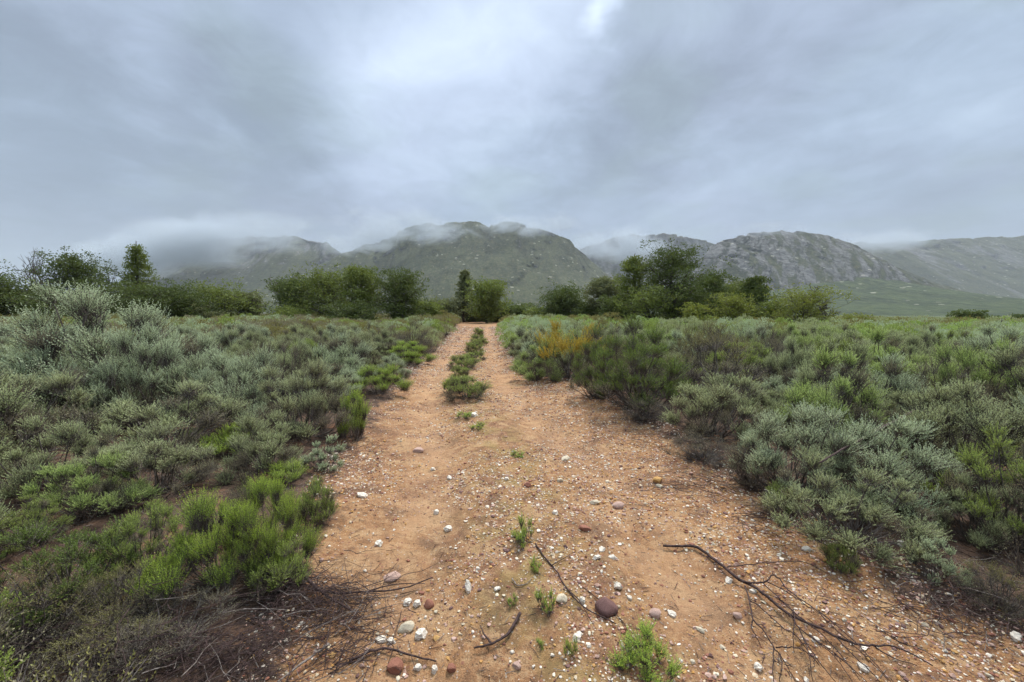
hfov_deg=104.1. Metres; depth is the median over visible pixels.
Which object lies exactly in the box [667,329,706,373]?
shrub
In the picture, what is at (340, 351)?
shrub
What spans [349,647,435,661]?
dead stick
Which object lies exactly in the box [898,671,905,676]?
stone
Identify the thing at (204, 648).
brushwood
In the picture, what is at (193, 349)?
shrub
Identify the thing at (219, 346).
shrub
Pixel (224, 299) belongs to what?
tree
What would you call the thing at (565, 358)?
shrub
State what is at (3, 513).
shrub
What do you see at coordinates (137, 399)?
shrub
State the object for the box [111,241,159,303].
pine tree
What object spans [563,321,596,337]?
shrub
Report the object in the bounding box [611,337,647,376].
shrub
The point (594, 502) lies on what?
stone
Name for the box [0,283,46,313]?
tree
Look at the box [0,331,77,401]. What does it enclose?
shrub
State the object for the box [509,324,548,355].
shrub
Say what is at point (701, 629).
stone
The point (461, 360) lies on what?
shrub
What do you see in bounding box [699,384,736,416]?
shrub
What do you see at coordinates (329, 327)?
shrub
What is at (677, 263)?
tree
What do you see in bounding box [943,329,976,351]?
shrub
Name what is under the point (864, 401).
shrub
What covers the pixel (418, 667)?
stone
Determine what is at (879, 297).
mountain
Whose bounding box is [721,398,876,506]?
shrub
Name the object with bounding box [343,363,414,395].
shrub
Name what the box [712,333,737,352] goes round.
shrub
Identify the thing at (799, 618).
fallen branch
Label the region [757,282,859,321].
tree
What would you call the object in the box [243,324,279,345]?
shrub
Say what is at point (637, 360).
shrub
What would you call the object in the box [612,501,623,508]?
stone
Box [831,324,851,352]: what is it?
shrub
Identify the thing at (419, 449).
stone
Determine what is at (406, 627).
stone
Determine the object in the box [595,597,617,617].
stone
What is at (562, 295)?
tree
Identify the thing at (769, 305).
tree
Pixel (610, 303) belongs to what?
tree
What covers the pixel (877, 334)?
shrub
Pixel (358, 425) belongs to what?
shrub
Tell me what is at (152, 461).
shrub
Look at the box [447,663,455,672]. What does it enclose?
stone
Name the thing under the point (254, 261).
mountain
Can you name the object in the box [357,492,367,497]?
stone
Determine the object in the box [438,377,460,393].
shrub
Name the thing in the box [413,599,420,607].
stone
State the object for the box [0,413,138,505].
shrub
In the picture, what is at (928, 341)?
shrub
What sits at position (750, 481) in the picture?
shrub
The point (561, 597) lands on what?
stone
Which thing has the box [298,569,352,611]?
dead stick
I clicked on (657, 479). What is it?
stone
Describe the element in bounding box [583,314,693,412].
shrub
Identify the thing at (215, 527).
shrub
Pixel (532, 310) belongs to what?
tree
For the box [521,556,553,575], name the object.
green tuft
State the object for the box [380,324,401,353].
shrub
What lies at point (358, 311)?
tree
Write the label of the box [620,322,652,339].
shrub
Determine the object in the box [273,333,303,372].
shrub
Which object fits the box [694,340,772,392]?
shrub
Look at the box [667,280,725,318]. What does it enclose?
tree
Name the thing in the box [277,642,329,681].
dead stick
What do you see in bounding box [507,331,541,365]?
shrub
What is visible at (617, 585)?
stone
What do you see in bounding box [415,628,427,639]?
stone
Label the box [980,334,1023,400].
shrub
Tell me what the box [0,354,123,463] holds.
shrub
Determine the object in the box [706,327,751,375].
shrub
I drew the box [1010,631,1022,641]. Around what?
stone
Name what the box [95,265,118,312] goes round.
bare tree
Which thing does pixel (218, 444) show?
shrub
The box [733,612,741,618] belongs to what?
stone
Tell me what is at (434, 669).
stone
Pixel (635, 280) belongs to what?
tree
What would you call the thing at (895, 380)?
shrub
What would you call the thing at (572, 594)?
dead stick
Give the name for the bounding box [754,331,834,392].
shrub
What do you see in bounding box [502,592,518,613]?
green tuft
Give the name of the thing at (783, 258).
mountain
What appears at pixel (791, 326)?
shrub
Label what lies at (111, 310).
tree
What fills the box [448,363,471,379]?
shrub
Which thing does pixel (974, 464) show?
shrub
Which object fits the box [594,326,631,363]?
shrub
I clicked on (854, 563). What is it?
shrub
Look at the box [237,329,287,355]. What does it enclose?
shrub
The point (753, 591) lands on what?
stone
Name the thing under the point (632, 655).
shrub
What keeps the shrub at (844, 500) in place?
on the ground
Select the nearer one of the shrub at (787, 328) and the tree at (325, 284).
the shrub at (787, 328)
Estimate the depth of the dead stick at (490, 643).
2.00 m
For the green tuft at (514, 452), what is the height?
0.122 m
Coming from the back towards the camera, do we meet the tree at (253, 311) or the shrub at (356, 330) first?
the tree at (253, 311)
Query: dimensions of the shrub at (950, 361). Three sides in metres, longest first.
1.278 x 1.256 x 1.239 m
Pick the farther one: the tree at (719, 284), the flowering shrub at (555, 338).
the tree at (719, 284)
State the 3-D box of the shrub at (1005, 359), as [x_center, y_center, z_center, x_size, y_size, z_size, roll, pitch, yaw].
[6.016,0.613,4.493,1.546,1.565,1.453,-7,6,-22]
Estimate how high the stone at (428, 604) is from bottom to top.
0.050 m
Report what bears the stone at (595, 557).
on the ground
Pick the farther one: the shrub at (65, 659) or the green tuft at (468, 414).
the green tuft at (468, 414)
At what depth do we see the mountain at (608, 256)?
2725.90 m
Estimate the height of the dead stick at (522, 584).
0.012 m
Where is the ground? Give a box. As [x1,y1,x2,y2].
[0,316,1023,681]
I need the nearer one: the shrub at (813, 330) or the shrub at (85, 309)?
the shrub at (85, 309)
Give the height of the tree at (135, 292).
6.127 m
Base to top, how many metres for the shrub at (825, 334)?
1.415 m
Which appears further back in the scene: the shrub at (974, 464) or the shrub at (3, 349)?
the shrub at (3, 349)
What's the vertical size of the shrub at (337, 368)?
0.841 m
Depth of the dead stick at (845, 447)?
3.24 m
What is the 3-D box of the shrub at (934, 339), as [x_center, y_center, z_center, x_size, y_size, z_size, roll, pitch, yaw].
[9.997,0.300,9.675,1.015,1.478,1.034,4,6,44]
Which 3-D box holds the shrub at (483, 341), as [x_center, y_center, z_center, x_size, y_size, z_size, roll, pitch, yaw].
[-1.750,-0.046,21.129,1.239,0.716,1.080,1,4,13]
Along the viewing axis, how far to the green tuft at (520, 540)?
2.75 m
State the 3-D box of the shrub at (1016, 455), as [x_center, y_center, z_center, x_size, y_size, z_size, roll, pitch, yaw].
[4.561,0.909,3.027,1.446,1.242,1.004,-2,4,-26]
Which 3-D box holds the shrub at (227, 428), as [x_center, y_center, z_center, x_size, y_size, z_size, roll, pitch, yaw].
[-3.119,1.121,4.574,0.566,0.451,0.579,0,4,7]
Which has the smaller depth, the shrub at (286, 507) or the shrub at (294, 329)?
the shrub at (286, 507)
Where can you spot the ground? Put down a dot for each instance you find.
(408, 540)
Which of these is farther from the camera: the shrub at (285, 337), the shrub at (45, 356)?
the shrub at (285, 337)
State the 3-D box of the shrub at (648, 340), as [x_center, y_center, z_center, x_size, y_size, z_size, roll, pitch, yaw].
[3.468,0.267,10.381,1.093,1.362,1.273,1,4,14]
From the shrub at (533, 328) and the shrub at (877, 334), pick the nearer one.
the shrub at (877, 334)
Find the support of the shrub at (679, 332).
on the ground
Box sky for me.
[0,0,1023,293]
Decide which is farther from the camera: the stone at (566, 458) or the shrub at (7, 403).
the stone at (566, 458)
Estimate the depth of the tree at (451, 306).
67.01 m
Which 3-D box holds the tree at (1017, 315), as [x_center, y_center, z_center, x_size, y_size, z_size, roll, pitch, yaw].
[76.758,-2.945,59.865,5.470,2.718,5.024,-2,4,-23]
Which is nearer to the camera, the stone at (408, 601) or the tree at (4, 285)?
the stone at (408, 601)
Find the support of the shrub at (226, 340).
on the ground
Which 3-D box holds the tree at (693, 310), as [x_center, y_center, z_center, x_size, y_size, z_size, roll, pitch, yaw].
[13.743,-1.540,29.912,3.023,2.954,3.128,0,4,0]
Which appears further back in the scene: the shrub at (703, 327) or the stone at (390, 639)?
the shrub at (703, 327)
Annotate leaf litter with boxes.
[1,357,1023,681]
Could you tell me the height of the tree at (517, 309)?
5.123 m
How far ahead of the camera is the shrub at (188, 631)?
1.83 m
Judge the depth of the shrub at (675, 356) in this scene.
7.59 m
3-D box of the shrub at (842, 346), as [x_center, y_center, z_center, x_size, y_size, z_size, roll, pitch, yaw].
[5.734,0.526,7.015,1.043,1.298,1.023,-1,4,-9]
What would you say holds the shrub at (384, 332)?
on the ground
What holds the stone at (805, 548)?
on the ground
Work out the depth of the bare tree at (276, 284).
53.25 m
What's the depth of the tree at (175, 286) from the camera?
44.31 m
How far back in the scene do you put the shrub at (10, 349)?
7.48 m
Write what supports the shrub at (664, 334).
on the ground
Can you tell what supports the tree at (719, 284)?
on the ground
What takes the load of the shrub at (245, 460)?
on the ground
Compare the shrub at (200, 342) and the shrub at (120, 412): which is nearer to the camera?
the shrub at (120, 412)
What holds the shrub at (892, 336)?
on the ground
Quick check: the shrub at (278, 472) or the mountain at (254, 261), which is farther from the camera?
the mountain at (254, 261)
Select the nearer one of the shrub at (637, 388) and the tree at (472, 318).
the shrub at (637, 388)
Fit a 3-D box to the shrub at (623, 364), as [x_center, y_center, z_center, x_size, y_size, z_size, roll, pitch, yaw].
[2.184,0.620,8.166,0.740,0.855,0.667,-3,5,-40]
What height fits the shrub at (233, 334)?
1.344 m
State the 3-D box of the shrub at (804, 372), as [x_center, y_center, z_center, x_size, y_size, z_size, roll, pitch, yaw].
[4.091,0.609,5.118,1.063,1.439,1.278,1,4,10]
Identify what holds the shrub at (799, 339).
on the ground
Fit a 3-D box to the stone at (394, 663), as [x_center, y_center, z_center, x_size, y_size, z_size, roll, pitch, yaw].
[-0.556,1.553,1.907,0.077,0.065,0.070,0,4,-3]
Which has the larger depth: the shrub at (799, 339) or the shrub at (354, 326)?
the shrub at (354, 326)
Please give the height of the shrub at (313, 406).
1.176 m
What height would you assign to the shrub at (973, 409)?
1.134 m
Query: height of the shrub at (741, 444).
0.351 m
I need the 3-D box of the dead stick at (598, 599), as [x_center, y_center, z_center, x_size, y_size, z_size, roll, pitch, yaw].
[0.513,1.463,2.207,0.036,0.027,0.409,-2,5,-31]
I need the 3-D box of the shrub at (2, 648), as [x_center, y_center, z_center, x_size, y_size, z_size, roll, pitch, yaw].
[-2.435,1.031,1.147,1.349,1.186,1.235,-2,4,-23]
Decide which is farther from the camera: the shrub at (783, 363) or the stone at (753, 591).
the shrub at (783, 363)
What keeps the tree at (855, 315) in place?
on the ground
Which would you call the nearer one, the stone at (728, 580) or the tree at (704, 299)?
the stone at (728, 580)
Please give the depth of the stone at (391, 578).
2.51 m
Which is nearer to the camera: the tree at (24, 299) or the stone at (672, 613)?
the stone at (672, 613)
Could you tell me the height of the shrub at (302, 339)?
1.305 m
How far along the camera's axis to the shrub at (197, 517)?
2.18 m
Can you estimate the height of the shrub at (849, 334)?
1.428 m
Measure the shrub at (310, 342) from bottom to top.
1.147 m
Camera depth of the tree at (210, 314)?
45.75 m
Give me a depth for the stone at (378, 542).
2.80 m
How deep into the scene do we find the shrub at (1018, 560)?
2.13 m
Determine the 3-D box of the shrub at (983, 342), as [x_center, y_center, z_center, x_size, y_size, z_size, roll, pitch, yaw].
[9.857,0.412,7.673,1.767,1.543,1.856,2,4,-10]
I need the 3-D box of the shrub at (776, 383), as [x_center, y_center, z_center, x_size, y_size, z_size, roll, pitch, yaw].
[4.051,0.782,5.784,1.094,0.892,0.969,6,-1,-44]
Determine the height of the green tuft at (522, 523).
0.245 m
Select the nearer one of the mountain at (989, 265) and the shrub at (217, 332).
the shrub at (217, 332)
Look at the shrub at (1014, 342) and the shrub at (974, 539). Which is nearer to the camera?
the shrub at (974, 539)
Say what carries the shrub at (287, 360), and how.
on the ground
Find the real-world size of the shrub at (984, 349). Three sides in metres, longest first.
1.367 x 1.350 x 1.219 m
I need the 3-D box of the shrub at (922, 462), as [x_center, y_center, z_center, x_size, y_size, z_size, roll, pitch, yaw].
[3.097,0.988,3.357,1.301,0.898,1.237,2,4,25]
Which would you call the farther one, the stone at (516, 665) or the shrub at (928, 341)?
the shrub at (928, 341)
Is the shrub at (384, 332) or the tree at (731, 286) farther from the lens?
the tree at (731, 286)
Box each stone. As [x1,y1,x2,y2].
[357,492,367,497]
[374,540,382,546]
[375,635,386,643]
[383,571,400,581]
[386,637,394,644]
[387,657,403,674]
[397,620,414,633]
[403,598,411,605]
[413,447,423,452]
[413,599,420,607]
[413,663,421,670]
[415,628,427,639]
[424,599,433,609]
[432,664,437,673]
[443,525,451,531]
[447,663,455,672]
[465,579,470,593]
[512,661,520,669]
[524,482,531,487]
[556,593,566,602]
[561,455,569,460]
[573,631,581,641]
[578,525,590,531]
[579,596,585,603]
[590,499,599,504]
[592,555,600,559]
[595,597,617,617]
[599,546,605,551]
[608,554,617,559]
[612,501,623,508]
[614,582,621,589]
[649,608,660,618]
[653,476,661,483]
[667,609,676,617]
[696,626,704,633]
[725,576,732,583]
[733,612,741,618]
[749,588,756,593]
[754,662,762,671]
[802,546,813,550]
[857,661,870,672]
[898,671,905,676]
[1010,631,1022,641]
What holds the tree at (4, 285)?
on the ground
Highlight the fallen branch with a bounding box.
[663,544,932,681]
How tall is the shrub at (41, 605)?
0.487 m
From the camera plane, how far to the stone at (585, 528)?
2.98 m
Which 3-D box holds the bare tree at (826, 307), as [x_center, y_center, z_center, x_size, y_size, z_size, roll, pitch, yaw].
[25.267,-2.593,33.268,2.432,4.407,3.234,0,4,0]
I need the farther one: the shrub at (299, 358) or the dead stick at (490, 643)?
the shrub at (299, 358)
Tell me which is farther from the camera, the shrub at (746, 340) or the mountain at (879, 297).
the mountain at (879, 297)
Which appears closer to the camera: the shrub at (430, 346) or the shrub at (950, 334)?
the shrub at (950, 334)
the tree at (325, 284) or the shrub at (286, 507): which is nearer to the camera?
the shrub at (286, 507)
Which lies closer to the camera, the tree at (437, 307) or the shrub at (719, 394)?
the shrub at (719, 394)
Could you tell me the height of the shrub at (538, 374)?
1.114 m
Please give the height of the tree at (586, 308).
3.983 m
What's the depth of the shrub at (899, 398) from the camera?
4.54 m
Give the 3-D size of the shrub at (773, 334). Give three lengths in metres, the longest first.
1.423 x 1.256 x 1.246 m
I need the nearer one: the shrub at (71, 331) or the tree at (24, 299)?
the shrub at (71, 331)
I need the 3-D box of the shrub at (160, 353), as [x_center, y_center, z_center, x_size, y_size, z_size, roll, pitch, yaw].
[-5.088,0.503,5.627,1.350,1.621,1.487,1,4,7]
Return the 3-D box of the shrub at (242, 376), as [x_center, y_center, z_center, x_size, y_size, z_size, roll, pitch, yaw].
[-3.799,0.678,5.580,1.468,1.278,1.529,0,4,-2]
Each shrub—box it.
[0,277,201,426]
[0,323,13,348]
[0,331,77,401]
[0,343,9,356]
[0,350,8,378]
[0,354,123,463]
[0,373,34,440]
[0,378,54,488]
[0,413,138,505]
[0,490,74,554]
[0,495,19,528]
[0,510,146,644]
[0,549,134,678]
[0,586,45,681]
[0,633,158,681]
[1,322,128,430]
[1,324,85,373]
[13,602,177,681]
[15,440,165,532]
[48,557,187,644]
[51,378,254,461]
[57,419,222,516]
[58,377,184,434]
[60,321,117,366]
[65,319,200,432]
[71,576,242,681]
[78,495,202,599]
[119,471,297,604]
[131,331,256,413]
[142,334,228,383]
[157,327,201,394]
[160,323,198,337]
[179,343,294,432]
[185,433,230,464]
[186,331,204,339]
[196,512,230,551]
[199,329,255,367]
[199,408,306,488]
[208,322,246,343]
[211,326,233,349]
[212,422,261,455]
[214,319,273,350]
[215,344,251,393]
[217,471,326,585]
[234,328,276,362]
[234,343,278,374]
[235,337,310,412]
[235,532,314,602]
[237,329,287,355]
[237,340,299,397]
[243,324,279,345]
[243,354,356,442]
[256,458,310,492]
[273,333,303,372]
[274,329,305,347]
[275,323,323,342]
[275,331,330,359]
[276,338,318,371]
[281,337,316,394]
[289,360,362,403]
[291,325,332,356]
[292,472,341,528]
[300,434,347,475]
[306,330,374,384]
[318,323,347,346]
[323,326,383,374]
[334,321,367,335]
[336,388,380,441]
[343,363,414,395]
[346,327,362,344]
[350,330,377,368]
[363,340,389,367]
[365,320,384,353]
[366,326,403,357]
[373,352,412,382]
[376,340,440,364]
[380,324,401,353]
[390,315,432,358]
[410,326,440,355]
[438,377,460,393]
[439,374,495,401]
[447,354,481,368]
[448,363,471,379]
[462,350,486,360]
[463,340,484,353]
[470,333,488,344]
[473,328,484,337]
[502,322,533,350]
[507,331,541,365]
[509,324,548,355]
[509,339,565,381]
[511,322,542,350]
[518,316,615,380]
[518,329,559,367]
[543,337,585,371]
[562,331,590,365]
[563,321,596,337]
[567,323,628,401]
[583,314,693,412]
[584,328,624,372]
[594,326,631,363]
[603,616,687,681]
[609,322,622,335]
[610,356,634,381]
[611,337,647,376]
[617,396,673,425]
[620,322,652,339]
[620,332,667,386]
[630,328,664,368]
[639,337,693,391]
[643,333,674,354]
[644,317,792,407]
[657,360,782,445]
[658,331,676,344]
[661,428,738,469]
[664,329,699,358]
[665,319,732,382]
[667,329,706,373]
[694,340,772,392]
[695,319,732,355]
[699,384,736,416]
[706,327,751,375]
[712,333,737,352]
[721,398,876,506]
[722,442,794,493]
[735,387,792,431]
[736,429,776,455]
[738,334,764,382]
[742,320,775,355]
[742,339,807,378]
[750,326,790,370]
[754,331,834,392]
[755,446,953,575]
[758,479,795,519]
[760,367,831,418]
[761,334,826,402]
[768,320,810,344]
[773,339,907,461]
[775,333,891,429]
[783,327,824,354]
[785,325,799,336]
[791,401,978,528]
[795,326,835,347]
[805,323,832,337]
[806,334,872,394]
[810,326,884,366]
[815,323,866,340]
[815,537,863,576]
[819,337,907,380]
[820,348,939,429]
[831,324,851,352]
[837,324,916,385]
[845,347,971,412]
[854,387,983,464]
[876,332,923,378]
[876,374,1023,502]
[877,328,919,347]
[887,328,934,364]
[894,338,936,361]
[899,354,1013,447]
[903,323,951,354]
[903,348,986,387]
[905,536,976,588]
[911,341,1005,406]
[918,343,997,378]
[919,421,1023,554]
[925,333,1023,431]
[927,472,1023,554]
[933,329,976,347]
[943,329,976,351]
[950,322,1023,393]
[950,556,1023,628]
[953,335,1017,381]
[967,337,1023,456]
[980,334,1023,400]
[985,453,1023,579]
[989,334,1023,379]
[1005,391,1023,428]
[1009,438,1023,492]
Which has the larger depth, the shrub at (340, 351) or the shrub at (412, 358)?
the shrub at (412, 358)
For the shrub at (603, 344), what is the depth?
10.43 m
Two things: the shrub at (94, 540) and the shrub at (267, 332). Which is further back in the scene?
the shrub at (267, 332)
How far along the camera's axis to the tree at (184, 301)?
43.12 m
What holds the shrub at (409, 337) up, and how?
on the ground
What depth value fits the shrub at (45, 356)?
5.51 m
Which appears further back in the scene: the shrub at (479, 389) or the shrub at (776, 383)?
the shrub at (479, 389)
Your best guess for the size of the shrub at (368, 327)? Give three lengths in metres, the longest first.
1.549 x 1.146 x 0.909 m
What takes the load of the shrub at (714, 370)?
on the ground
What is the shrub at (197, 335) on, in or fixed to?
on the ground
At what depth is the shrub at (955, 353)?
7.75 m
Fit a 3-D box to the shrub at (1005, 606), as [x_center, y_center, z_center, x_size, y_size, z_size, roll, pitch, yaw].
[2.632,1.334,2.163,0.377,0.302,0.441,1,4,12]
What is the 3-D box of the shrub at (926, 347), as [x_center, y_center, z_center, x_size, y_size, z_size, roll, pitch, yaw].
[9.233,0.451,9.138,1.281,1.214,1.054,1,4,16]
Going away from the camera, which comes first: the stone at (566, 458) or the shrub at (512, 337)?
the stone at (566, 458)
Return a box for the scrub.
[0,309,1023,349]
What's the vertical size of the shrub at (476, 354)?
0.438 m
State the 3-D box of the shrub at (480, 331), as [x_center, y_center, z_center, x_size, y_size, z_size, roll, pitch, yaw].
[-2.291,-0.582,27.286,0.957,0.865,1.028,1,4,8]
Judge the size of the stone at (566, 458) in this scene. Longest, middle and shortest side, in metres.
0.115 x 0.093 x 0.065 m
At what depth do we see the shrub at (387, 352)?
11.52 m
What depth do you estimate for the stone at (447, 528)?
3.00 m
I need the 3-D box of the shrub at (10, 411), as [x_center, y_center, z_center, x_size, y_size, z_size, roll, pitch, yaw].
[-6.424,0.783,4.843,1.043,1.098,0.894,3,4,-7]
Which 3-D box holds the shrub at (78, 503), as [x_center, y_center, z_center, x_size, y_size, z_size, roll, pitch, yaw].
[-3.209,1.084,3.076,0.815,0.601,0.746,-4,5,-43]
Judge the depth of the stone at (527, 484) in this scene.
3.74 m
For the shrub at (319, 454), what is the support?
on the ground
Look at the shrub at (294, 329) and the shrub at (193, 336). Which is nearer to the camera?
the shrub at (193, 336)
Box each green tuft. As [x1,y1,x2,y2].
[442,409,471,418]
[465,421,487,434]
[497,527,538,553]
[501,513,549,541]
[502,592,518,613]
[510,448,524,457]
[514,585,573,617]
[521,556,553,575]
[536,631,544,650]
[550,627,588,657]
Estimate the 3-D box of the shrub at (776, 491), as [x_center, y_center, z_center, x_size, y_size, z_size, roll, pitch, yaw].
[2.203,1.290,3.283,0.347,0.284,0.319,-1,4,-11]
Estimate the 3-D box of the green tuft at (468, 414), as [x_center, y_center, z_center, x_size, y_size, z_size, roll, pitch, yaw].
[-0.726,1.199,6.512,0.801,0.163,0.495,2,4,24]
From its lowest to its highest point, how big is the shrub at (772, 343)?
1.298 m
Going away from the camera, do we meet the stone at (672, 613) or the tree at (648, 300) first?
the stone at (672, 613)
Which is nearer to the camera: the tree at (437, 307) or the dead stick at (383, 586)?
the dead stick at (383, 586)
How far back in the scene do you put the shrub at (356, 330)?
12.37 m
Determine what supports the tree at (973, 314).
on the ground
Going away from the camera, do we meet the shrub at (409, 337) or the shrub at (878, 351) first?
the shrub at (878, 351)
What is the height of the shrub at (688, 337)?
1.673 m
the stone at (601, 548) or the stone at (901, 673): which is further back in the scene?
the stone at (601, 548)
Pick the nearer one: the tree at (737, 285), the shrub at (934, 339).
the shrub at (934, 339)
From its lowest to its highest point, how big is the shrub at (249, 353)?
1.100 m
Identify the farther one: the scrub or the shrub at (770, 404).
the scrub
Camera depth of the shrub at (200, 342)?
8.26 m
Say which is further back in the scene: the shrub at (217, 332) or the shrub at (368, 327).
the shrub at (368, 327)
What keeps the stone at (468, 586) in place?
on the ground
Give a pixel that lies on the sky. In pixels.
(171, 128)
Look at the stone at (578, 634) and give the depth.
2.02 m
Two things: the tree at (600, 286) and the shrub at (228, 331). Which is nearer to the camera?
the shrub at (228, 331)
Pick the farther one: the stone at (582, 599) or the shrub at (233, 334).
the shrub at (233, 334)
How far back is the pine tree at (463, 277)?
70.60 m
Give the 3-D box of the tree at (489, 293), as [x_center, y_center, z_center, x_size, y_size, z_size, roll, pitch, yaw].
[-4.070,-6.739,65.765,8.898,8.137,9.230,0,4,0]
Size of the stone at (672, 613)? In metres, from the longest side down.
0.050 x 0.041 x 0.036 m
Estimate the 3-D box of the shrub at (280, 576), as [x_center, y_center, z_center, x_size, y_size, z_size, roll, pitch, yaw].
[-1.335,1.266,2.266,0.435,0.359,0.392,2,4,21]
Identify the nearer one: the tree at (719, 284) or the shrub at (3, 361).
the shrub at (3, 361)
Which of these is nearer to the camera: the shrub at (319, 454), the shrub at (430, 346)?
the shrub at (319, 454)
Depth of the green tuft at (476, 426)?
5.77 m
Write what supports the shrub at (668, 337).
on the ground
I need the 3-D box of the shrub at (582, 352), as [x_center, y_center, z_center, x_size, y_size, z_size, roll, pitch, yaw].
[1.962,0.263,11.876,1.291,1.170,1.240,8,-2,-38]
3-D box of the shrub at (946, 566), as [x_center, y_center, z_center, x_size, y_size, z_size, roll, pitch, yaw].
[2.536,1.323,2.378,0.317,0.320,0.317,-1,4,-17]
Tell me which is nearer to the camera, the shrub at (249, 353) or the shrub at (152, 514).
the shrub at (152, 514)
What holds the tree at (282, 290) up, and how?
on the ground
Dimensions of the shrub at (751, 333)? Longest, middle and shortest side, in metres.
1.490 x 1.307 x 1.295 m
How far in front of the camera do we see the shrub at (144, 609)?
1.98 m
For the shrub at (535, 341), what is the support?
on the ground
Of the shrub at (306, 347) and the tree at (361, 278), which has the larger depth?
the tree at (361, 278)
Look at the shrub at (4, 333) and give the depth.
9.21 m
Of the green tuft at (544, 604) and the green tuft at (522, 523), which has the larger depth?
the green tuft at (522, 523)
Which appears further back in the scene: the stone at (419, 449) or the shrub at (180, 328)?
the shrub at (180, 328)
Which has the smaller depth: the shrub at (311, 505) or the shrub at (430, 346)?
the shrub at (311, 505)
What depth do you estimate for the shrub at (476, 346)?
16.21 m
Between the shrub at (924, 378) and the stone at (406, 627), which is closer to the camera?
the stone at (406, 627)
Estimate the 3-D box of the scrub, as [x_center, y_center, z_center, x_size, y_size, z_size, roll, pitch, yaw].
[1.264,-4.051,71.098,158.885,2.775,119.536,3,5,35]
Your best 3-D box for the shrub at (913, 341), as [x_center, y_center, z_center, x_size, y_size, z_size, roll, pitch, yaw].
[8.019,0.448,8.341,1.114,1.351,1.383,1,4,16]
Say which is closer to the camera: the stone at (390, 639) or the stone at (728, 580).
the stone at (390, 639)
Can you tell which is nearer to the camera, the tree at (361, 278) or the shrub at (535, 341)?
the shrub at (535, 341)
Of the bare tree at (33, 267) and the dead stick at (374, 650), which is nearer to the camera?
the dead stick at (374, 650)
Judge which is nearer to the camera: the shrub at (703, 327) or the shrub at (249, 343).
the shrub at (249, 343)
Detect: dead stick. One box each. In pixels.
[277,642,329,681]
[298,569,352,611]
[307,577,432,593]
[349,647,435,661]
[474,611,521,648]
[511,577,532,585]
[535,543,615,624]
[578,583,629,632]
[819,409,915,463]
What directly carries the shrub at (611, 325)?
on the ground
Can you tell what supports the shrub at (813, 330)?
on the ground
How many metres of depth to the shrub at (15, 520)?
2.69 m
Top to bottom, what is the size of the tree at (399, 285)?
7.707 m
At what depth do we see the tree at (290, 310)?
43.56 m
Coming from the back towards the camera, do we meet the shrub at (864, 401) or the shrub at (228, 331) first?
the shrub at (228, 331)
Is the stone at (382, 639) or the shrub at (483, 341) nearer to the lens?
the stone at (382, 639)
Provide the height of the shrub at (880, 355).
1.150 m
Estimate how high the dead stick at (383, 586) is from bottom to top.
0.107 m
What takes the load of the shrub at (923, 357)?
on the ground
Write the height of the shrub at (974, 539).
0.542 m
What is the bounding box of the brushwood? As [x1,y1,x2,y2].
[0,412,1023,681]
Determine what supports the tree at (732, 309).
on the ground
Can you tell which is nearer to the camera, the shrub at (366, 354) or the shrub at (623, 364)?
the shrub at (623, 364)
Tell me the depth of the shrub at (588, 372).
7.51 m
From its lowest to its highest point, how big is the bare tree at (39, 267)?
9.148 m
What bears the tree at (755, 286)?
on the ground
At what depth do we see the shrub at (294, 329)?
13.43 m
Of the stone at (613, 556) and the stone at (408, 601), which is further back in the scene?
the stone at (613, 556)
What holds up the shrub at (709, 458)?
on the ground
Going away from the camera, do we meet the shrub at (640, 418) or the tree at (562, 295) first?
the shrub at (640, 418)
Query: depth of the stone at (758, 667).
1.92 m
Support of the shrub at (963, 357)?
on the ground
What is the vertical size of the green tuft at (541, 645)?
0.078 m
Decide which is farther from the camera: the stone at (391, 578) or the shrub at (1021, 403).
the shrub at (1021, 403)
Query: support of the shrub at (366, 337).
on the ground
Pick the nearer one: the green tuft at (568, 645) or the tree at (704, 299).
the green tuft at (568, 645)
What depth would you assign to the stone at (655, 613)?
2.16 m
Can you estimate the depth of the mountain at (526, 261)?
1641.76 m
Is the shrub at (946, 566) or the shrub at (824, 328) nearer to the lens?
the shrub at (946, 566)
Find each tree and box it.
[0,259,50,316]
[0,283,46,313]
[0,286,88,316]
[10,289,159,318]
[14,249,55,288]
[26,245,125,312]
[27,248,53,287]
[61,276,206,318]
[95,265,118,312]
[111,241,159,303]
[111,279,224,316]
[151,286,219,319]
[166,303,235,317]
[176,276,268,315]
[228,289,277,315]
[249,301,312,317]
[261,272,321,314]
[266,275,282,305]
[281,261,375,316]
[297,294,391,319]
[329,263,389,315]
[362,266,434,319]
[414,298,447,314]
[421,292,469,318]
[452,269,475,321]
[460,275,513,322]
[465,307,481,321]
[493,301,536,321]
[522,303,555,315]
[529,278,589,317]
[563,301,599,315]
[579,275,630,315]
[595,294,644,320]
[611,254,657,317]
[613,281,687,319]
[623,237,736,319]
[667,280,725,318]
[675,301,718,322]
[685,269,746,315]
[706,291,768,320]
[712,282,758,318]
[727,277,752,317]
[731,275,780,318]
[753,295,793,319]
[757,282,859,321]
[799,286,840,320]
[834,311,889,321]
[946,309,989,319]
[1011,313,1023,318]
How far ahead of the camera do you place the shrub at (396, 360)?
9.33 m
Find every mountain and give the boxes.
[98,235,340,309]
[208,221,620,314]
[579,233,714,293]
[649,277,1023,315]
[666,230,965,300]
[852,236,1023,298]
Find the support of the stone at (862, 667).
on the ground
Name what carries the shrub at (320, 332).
on the ground
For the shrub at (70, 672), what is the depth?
1.35 m
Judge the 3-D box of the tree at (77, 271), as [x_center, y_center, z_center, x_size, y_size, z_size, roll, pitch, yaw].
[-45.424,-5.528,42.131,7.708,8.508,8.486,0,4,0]

